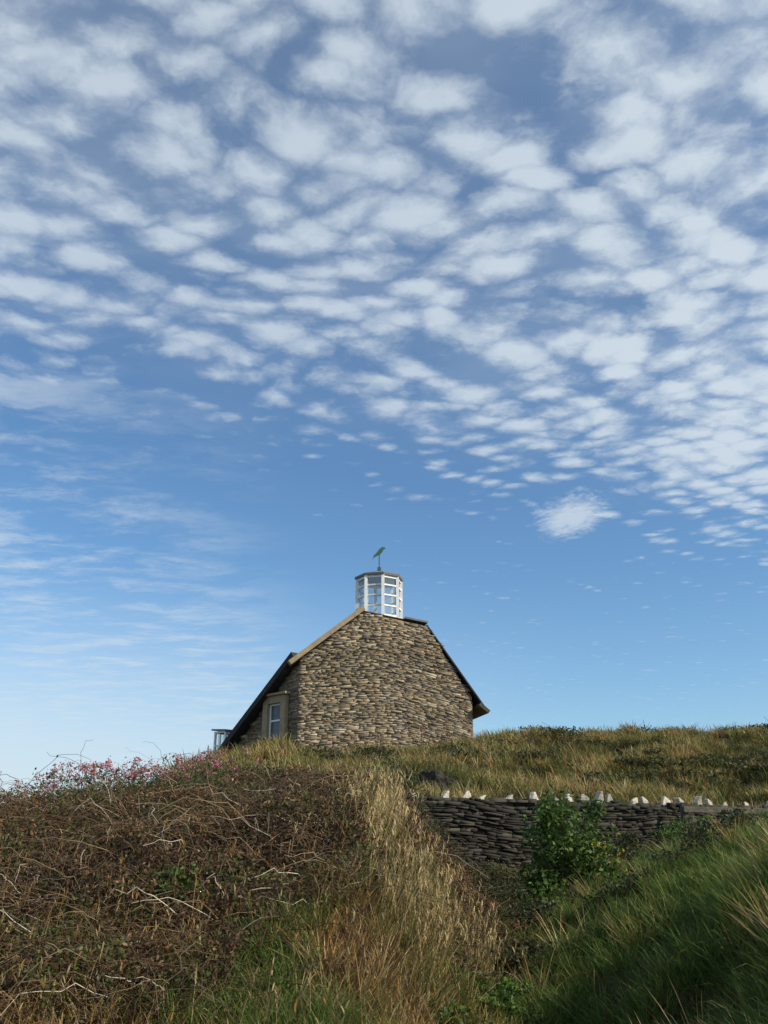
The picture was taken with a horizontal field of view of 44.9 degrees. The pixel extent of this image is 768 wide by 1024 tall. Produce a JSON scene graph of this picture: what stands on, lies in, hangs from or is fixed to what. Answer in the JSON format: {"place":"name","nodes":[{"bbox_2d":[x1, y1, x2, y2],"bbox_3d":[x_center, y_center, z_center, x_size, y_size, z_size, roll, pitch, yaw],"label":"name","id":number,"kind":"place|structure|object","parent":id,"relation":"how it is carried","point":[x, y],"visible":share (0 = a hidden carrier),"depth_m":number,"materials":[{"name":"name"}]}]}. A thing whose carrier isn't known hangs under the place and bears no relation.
{"place":"outdoors","nodes":[
{"label":"outdoors","id":0,"kind":"place"},
{"bbox_2d":[0,844,528,1023],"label":"mixed grass","id":1,"kind":"structure","parent":0,"point":[380,992],"depth_m":4.89,"materials":[{"name":"green plant"}]},
{"bbox_2d":[0,732,767,1023],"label":"ground","id":2,"kind":"structure","parent":0,"point":[522,769],"depth_m":6.29,"materials":[{"name":"soil"}]},
{"bbox_2d":[0,745,267,818],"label":"valerian flowers","id":3,"kind":"object","parent":2,"relation":"on","point":[135,775],"visible":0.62,"depth_m":8.72,"materials":[{"name":"pink plant"}]},
{"bbox_2d":[108,863,214,936],"bbox_3d":[-1.384,2.372,5.709,0.632,0.421,0.649,19,-27,-41],"label":"leafy plant","id":4,"kind":"object","parent":2,"relation":"on","point":[165,887],"visible":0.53,"depth_m":5.71,"materials":[{"name":"green plant"}]},
{"bbox_2d":[0,755,524,1023],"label":"seed grass","id":5,"kind":"structure","parent":2,"relation":"on","point":[380,797],"depth_m":5.86,"materials":[{"name":"beige plant"}]},
{"bbox_2d":[206,763,330,794],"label":"bracken clump","id":6,"kind":"object","parent":2,"relation":"on","point":[265,775],"visible":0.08,"depth_m":9.76,"materials":[{"name":"brown plant"}]},
{"bbox_2d":[257,737,299,749],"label":"gorse bush","id":7,"kind":"object","parent":2,"relation":"on","point":[292,742],"visible":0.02,"depth_m":23.21,"materials":[{"name":"green plant"}]},
{"bbox_2d":[0,735,578,1023],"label":"bramble thicket","id":8,"kind":"object","parent":2,"relation":"on","point":[263,803],"visible":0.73,"depth_m":5.97,"materials":[{"name":"plant"}]},
{"bbox_2d":[312,748,341,754],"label":"gorse bush","id":9,"kind":"object","parent":2,"relation":"on","point":[330,749],"visible":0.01,"depth_m":27.55,"materials":[{"name":"green plant"}]},
{"bbox_2d":[297,744,395,763],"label":"gorse bush","id":10,"kind":"object","parent":2,"relation":"on","point":[372,753],"visible":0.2,"depth_m":21.24,"materials":[{"name":"green plant"}]},
{"bbox_2d":[211,547,490,752],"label":"stone chapel","id":11,"kind":"structure","parent":2,"relation":"on","point":[362,672],"depth_m":42.59,"materials":[{"name":"stone"}]},
{"bbox_2d":[269,703,279,737],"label":"window frame","id":12,"kind":"structure","parent":11,"relation":"in","point":[270,720],"depth_m":42.57,"materials":[{"name":"white paint"}]},
{"bbox_2d":[271,705,279,737],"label":"window pane","id":13,"kind":"structure","parent":11,"relation":"in","point":[275,715],"depth_m":42.42,"materials":[{"name":"glass"}]},
{"bbox_2d":[280,765,428,843],"bbox_3d":[-0.273,2.890,9.082,1.532,0.856,1.000,0,-20,0],"label":"bracken clump","id":14,"kind":"object","parent":2,"relation":"on","point":[337,776],"visible":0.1,"depth_m":9.02,"materials":[{"name":"brown plant"}]},
{"bbox_2d":[307,721,453,749],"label":"dock stalks","id":15,"kind":"object","parent":2,"relation":"on","point":[393,737],"visible":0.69,"depth_m":28.85,"materials":[{"name":"brown plant"}]},
{"bbox_2d":[368,749,449,841],"bbox_3d":[0.194,3.825,12.380,1.140,1.304,1.258,-11,-23,28],"label":"leafy plant","id":16,"kind":"object","parent":2,"relation":"on","point":[410,782],"visible":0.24,"depth_m":12.35,"materials":[{"name":"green plant"}]},
{"bbox_2d":[345,743,487,756],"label":"gorse bush","id":17,"kind":"object","parent":2,"relation":"on","point":[371,748],"visible":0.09,"depth_m":25.55,"materials":[{"name":"green plant"}]},
{"bbox_2d":[393,807,505,940],"bbox_3d":[0.372,3.273,8.377,1.156,1.191,1.081,9,-22,-23],"label":"bracken clump","id":18,"kind":"object","parent":2,"relation":"on","point":[410,818],"visible":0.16,"depth_m":8.43,"materials":[{"name":"brown plant"}]},
{"bbox_2d":[427,979,492,1023],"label":"leafy plant","id":19,"kind":"object","parent":2,"relation":"on","point":[452,1009],"visible":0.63,"depth_m":5.03,"materials":[{"name":"green plant"}]},
{"bbox_2d":[417,847,502,962],"bbox_3d":[0.598,3.336,7.904,0.884,0.990,1.484,9,-22,-24],"label":"bracken clump","id":20,"kind":"object","parent":2,"relation":"on","point":[454,888],"visible":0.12,"depth_m":7.52,"materials":[{"name":"brown plant"}]},
{"bbox_2d":[153,720,767,826],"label":"hillside grass","id":21,"kind":"structure","parent":2,"relation":"on","point":[480,782],"depth_m":21.27,"materials":[{"name":"green plant"}]},
{"bbox_2d":[417,770,459,791],"bbox_3d":[0.990,4.918,16.323,0.823,0.752,0.662,1,-20,-3],"label":"rock outcrop","id":22,"kind":"object","parent":21,"relation":"on","point":[441,779],"visible":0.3,"depth_m":16.19,"materials":[{"name":"stone"}]},
{"bbox_2d":[423,820,505,904],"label":"leafy plant","id":23,"kind":"object","parent":2,"relation":"on","point":[452,844],"visible":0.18,"depth_m":11.29,"materials":[{"name":"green plant"}]},
{"bbox_2d":[439,861,518,928],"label":"bracken clump","id":24,"kind":"object","parent":2,"relation":"on","point":[488,900],"visible":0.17,"depth_m":8.50,"materials":[{"name":"brown plant"}]},
{"bbox_2d":[423,737,550,756],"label":"gorse bush","id":25,"kind":"object","parent":2,"relation":"on","point":[454,748],"visible":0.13,"depth_m":26.57,"materials":[{"name":"green plant"}]},
{"bbox_2d":[464,901,536,957],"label":"bracken clump","id":26,"kind":"object","parent":2,"relation":"on","point":[514,924],"visible":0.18,"depth_m":8.04,"materials":[{"name":"brown plant"}]},
{"bbox_2d":[457,969,546,1023],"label":"leafy plant","id":27,"kind":"object","parent":2,"relation":"on","point":[500,990],"visible":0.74,"depth_m":5.82,"materials":[{"name":"green plant"}]},
{"bbox_2d":[474,854,536,897],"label":"leafy plant","id":28,"kind":"object","parent":2,"relation":"on","point":[502,877],"visible":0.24,"depth_m":12.00,"materials":[{"name":"green plant"}]},
{"bbox_2d":[467,868,545,920],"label":"leafy plant","id":29,"kind":"object","parent":2,"relation":"on","point":[520,889],"visible":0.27,"depth_m":10.17,"materials":[{"name":"green plant"}]},
{"bbox_2d":[459,934,554,982],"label":"leafy plant","id":30,"kind":"object","parent":2,"relation":"on","point":[509,957],"visible":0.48,"depth_m":7.22,"materials":[{"name":"green plant"}]},
{"bbox_2d":[445,745,570,762],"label":"gorse bush","id":31,"kind":"object","parent":2,"relation":"on","point":[539,754],"visible":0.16,"depth_m":22.42,"materials":[{"name":"green plant"}]},
{"bbox_2d":[478,889,581,937],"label":"leafy plant","id":32,"kind":"object","parent":2,"relation":"on","point":[520,911],"visible":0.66,"depth_m":8.52,"materials":[{"name":"green plant"}]},
{"bbox_2d":[510,782,626,902],"bbox_3d":[2.146,4.106,11.043,1.440,1.726,1.352,0,-20,0],"label":"green shrub","id":33,"kind":"object","parent":2,"relation":"on","point":[567,860],"visible":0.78,"depth_m":11.04,"materials":[{"name":"green plant"}]},
{"bbox_2d":[408,800,752,861],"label":"stone wall","id":34,"kind":"structure","parent":2,"relation":"on","point":[534,820],"depth_m":13.66,"materials":[{"name":"stone"}]},
{"bbox_2d":[405,796,755,873],"bbox_3d":[5.035,5.740,15.014,13.535,2.017,0.162,11,-23,-27],"label":"stonework","id":35,"kind":"object","parent":34,"relation":"on","point":[491,810],"visible":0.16,"depth_m":13.54,"materials":[{"name":"stone"}]},
{"bbox_2d":[407,795,761,807],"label":"wall top stones","id":36,"kind":"object","parent":34,"relation":"on","point":[519,800],"depth_m":14.18,"materials":[{"name":"grey stone"}]},
{"bbox_2d":[409,790,767,805],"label":"pointed coping stones","id":37,"kind":"object","parent":36,"relation":"on","point":[608,798],"visible":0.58,"depth_m":14.65,"materials":[{"name":"white stone"}]},
{"bbox_2d":[508,723,656,754],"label":"gorse bush","id":38,"kind":"object","parent":2,"relation":"on","point":[560,730],"visible":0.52,"depth_m":28.62,"materials":[{"name":"green plant"}]},
{"bbox_2d":[534,769,644,789],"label":"gorse bush","id":39,"kind":"object","parent":2,"relation":"on","point":[598,775],"visible":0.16,"depth_m":18.49,"materials":[{"name":"green plant"}]},
{"bbox_2d":[471,803,767,1023],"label":"long grass","id":40,"kind":"structure","parent":2,"relation":"on","point":[743,875],"depth_m":5.96,"materials":[{"name":"green plant"}]},
{"bbox_2d":[575,867,672,921],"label":"leafy plant","id":41,"kind":"object","parent":2,"relation":"on","point":[631,882],"visible":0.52,"depth_m":8.27,"materials":[{"name":"green plant"}]},
{"bbox_2d":[598,827,660,866],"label":"leafy plant","id":42,"kind":"object","parent":2,"relation":"on","point":[629,837],"visible":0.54,"depth_m":12.52,"materials":[{"name":"green plant"}]},
{"bbox_2d":[576,721,735,749],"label":"gorse bush","id":43,"kind":"object","parent":2,"relation":"on","point":[651,731],"visible":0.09,"depth_m":29.92,"materials":[{"name":"green plant"}]},
{"bbox_2d":[641,815,714,851],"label":"leafy plant","id":44,"kind":"object","parent":2,"relation":"on","point":[669,831],"visible":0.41,"depth_m":13.01,"materials":[{"name":"green plant"}]},
{"bbox_2d":[608,747,749,797],"bbox_3d":[6.325,6.071,21.341,3.665,1.395,3.406,0,-20,0],"label":"gorse bush","id":45,"kind":"object","parent":2,"relation":"on","point":[645,762],"visible":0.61,"depth_m":21.06,"materials":[{"name":"green plant"}]},
{"bbox_2d":[632,806,758,886],"bbox_3d":[2.950,3.243,8.889,1.258,0.814,1.159,-17,-26,38],"label":"leafy plant","id":46,"kind":"object","parent":2,"relation":"on","point":[692,834],"visible":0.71,"depth_m":8.78,"materials":[{"name":"green plant"}]},
{"bbox_2d":[680,802,767,824],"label":"wooden fence","id":47,"kind":"object","parent":2,"relation":"on","point":[685,808],"visible":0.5,"depth_m":14.91,"materials":[{"name":"grey wood"}]},
{"bbox_2d":[683,745,767,775],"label":"gorse bush","id":48,"kind":"object","parent":2,"relation":"on","point":[737,760],"visible":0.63,"depth_m":24.21,"materials":[{"name":"green plant"}]},
{"bbox_2d":[707,806,767,833],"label":"leafy plant","id":49,"kind":"object","parent":2,"relation":"on","point":[762,816],"visible":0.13,"depth_m":13.54,"materials":[{"name":"green plant"}]},
{"bbox_2d":[712,720,767,737],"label":"gorse bush","id":50,"kind":"object","parent":2,"relation":"on","point":[764,724],"visible":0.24,"depth_m":29.71,"materials":[{"name":"green plant"}]},
{"bbox_2d":[729,731,767,754],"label":"gorse bush","id":51,"kind":"object","parent":2,"relation":"on","point":[765,750],"visible":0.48,"depth_m":27.25,"materials":[{"name":"green plant"}]},
{"bbox_2d":[0,0,767,809],"label":"sky","id":52,"kind":"structure","parent":0,"point":[474,293],"materials":[{"name":"blue"}]}
]}

